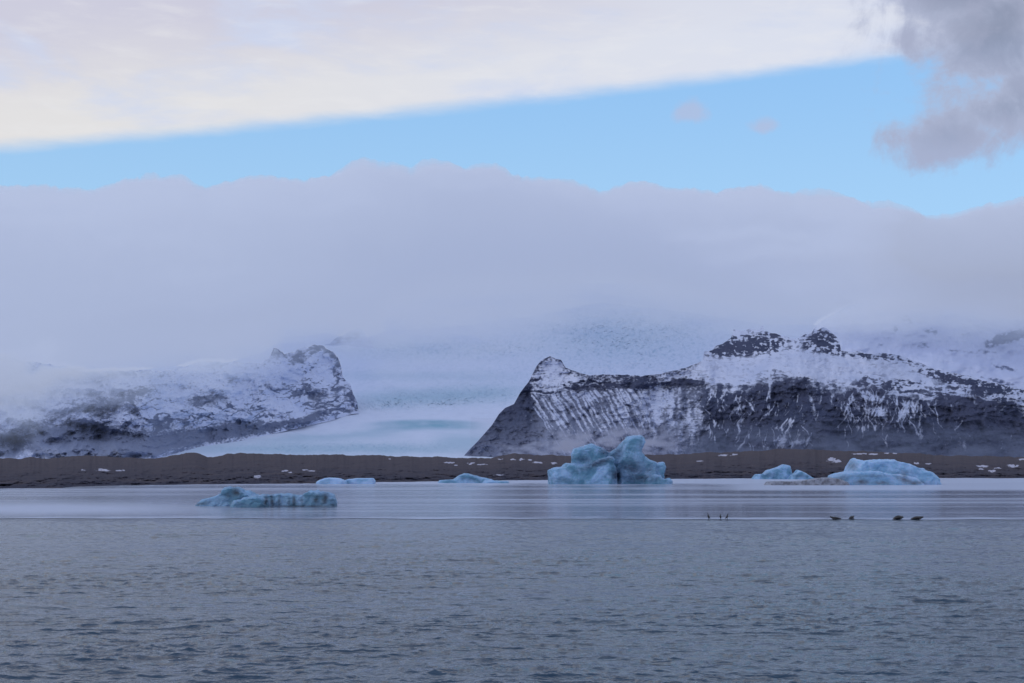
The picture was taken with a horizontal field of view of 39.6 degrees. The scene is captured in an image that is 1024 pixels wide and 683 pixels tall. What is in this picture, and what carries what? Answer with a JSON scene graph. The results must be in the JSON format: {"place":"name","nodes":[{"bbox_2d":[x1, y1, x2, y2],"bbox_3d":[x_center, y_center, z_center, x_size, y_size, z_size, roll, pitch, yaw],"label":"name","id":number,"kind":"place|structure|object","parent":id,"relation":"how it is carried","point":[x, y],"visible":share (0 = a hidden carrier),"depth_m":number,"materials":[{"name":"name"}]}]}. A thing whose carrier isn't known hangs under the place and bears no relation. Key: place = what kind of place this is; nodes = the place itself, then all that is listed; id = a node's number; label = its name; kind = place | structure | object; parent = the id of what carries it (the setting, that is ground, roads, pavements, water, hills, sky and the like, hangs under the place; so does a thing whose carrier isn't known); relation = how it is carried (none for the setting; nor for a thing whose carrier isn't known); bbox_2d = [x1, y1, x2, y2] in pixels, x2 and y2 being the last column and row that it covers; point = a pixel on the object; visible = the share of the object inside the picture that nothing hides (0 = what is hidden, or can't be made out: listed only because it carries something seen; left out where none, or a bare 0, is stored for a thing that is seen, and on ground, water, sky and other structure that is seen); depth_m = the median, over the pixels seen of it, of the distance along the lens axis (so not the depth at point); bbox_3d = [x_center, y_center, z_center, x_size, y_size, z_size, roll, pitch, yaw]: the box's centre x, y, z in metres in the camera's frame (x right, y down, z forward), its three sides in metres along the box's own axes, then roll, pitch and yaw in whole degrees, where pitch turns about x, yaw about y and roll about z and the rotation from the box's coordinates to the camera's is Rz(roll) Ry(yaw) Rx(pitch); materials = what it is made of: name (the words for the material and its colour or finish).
{"place":"outdoors","nodes":[
{"label":"outdoors","id":0,"kind":"place"},
{"bbox_2d":[0,345,358,458],"bbox_3d":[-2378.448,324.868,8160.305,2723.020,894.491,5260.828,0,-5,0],"label":"mountain","id":1,"kind":"structure","parent":0,"point":[48,411],"depth_m":6490.70,"materials":[{"name":"white snow"}]},
{"bbox_2d":[322,328,373,347],"bbox_3d":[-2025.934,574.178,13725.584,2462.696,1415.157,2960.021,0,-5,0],"label":"ridge","id":2,"kind":"structure","parent":0,"point":[356,337],"depth_m":13521.31,"materials":[{"name":"white snow"}]},
{"bbox_2d":[0,283,899,457],"bbox_3d":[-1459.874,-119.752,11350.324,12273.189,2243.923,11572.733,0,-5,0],"label":"glacier","id":3,"kind":"object","parent":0,"point":[443,369],"visible":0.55,"depth_m":14436.74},
{"bbox_2d":[0,518,1023,682],"bbox_3d":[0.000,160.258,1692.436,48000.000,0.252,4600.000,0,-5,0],"label":"lagoon water","id":4,"kind":"structure","parent":0,"point":[235,600],"depth_m":54.63,"materials":[{"name":"grey liquid"}]},
{"bbox_2d":[195,486,336,506],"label":"iceberg","id":5,"kind":"object","parent":4,"relation":"in","point":[230,496],"visible":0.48,"depth_m":207.08,"materials":[{"name":"blue ice"}]},
{"bbox_2d":[316,478,346,483],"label":"iceberg","id":6,"kind":"object","parent":4,"relation":"in","point":[332,481],"visible":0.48,"depth_m":592.74,"materials":[{"name":"blue ice"}]},
{"bbox_2d":[346,478,375,483],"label":"iceberg","id":7,"kind":"object","parent":4,"relation":"in","point":[362,481],"visible":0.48,"depth_m":598.66,"materials":[{"name":"blue ice"}]},
{"bbox_2d":[438,473,508,482],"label":"iceberg","id":8,"kind":"object","parent":4,"relation":"in","point":[466,478],"visible":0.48,"depth_m":640.99,"materials":[{"name":"blue ice"}]},
{"bbox_2d":[0,478,1023,519],"bbox_3d":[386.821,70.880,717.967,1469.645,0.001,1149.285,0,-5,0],"label":"thin ice","id":9,"kind":"structure","parent":4,"relation":"on","point":[947,499],"depth_m":240.58,"materials":[{"name":"ice"}]},
{"bbox_2d":[911,516,922,519],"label":"seal","id":10,"kind":"object","parent":9,"relation":"on","point":[917,517],"visible":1,"depth_m":148.96,"materials":[{"name":"fur"}]},
{"bbox_2d":[547,435,672,483],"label":"iceberg","id":11,"kind":"object","parent":4,"relation":"in","point":[626,461],"visible":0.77,"depth_m":588.99,"materials":[{"name":"blue ice"}]},
{"bbox_2d":[752,464,812,478],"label":"iceberg","id":12,"kind":"object","parent":4,"relation":"in","point":[782,471],"visible":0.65,"depth_m":986.53,"materials":[{"name":"blue ice"}]},
{"bbox_2d":[764,477,849,484],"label":"ice floe","id":13,"kind":"object","parent":4,"relation":"in","point":[824,481],"visible":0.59,"depth_m":537.40,"materials":[{"name":"ice"}]},
{"bbox_2d":[828,458,941,484],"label":"iceberg","id":14,"kind":"object","parent":4,"relation":"in","point":[876,472],"visible":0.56,"depth_m":560.18,"materials":[{"name":"blue ice"}]},
{"bbox_2d":[0,448,1023,488],"bbox_3d":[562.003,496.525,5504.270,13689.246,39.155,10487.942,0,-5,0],"label":"moraine shore","id":15,"kind":"structure","parent":0,"point":[180,469],"depth_m":971.16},
{"bbox_2d":[0,0,1023,374],"label":"sky","id":16,"kind":"structure","parent":0,"point":[142,141],"materials":[{"name":"white"}]},
{"bbox_2d":[464,326,1023,457],"bbox_3d":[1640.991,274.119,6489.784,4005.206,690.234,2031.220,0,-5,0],"label":"mountain","id":17,"kind":"structure","parent":0,"point":[761,389],"depth_m":5942.12,"materials":[{"name":"grey stone"}]},
{"bbox_2d":[811,296,1023,388],"bbox_3d":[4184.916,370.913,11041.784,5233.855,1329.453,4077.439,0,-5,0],"label":"snow mountain","id":18,"kind":"structure","parent":0,"point":[982,341],"depth_m":10073.44,"materials":[{"name":"white snow"}]}
]}

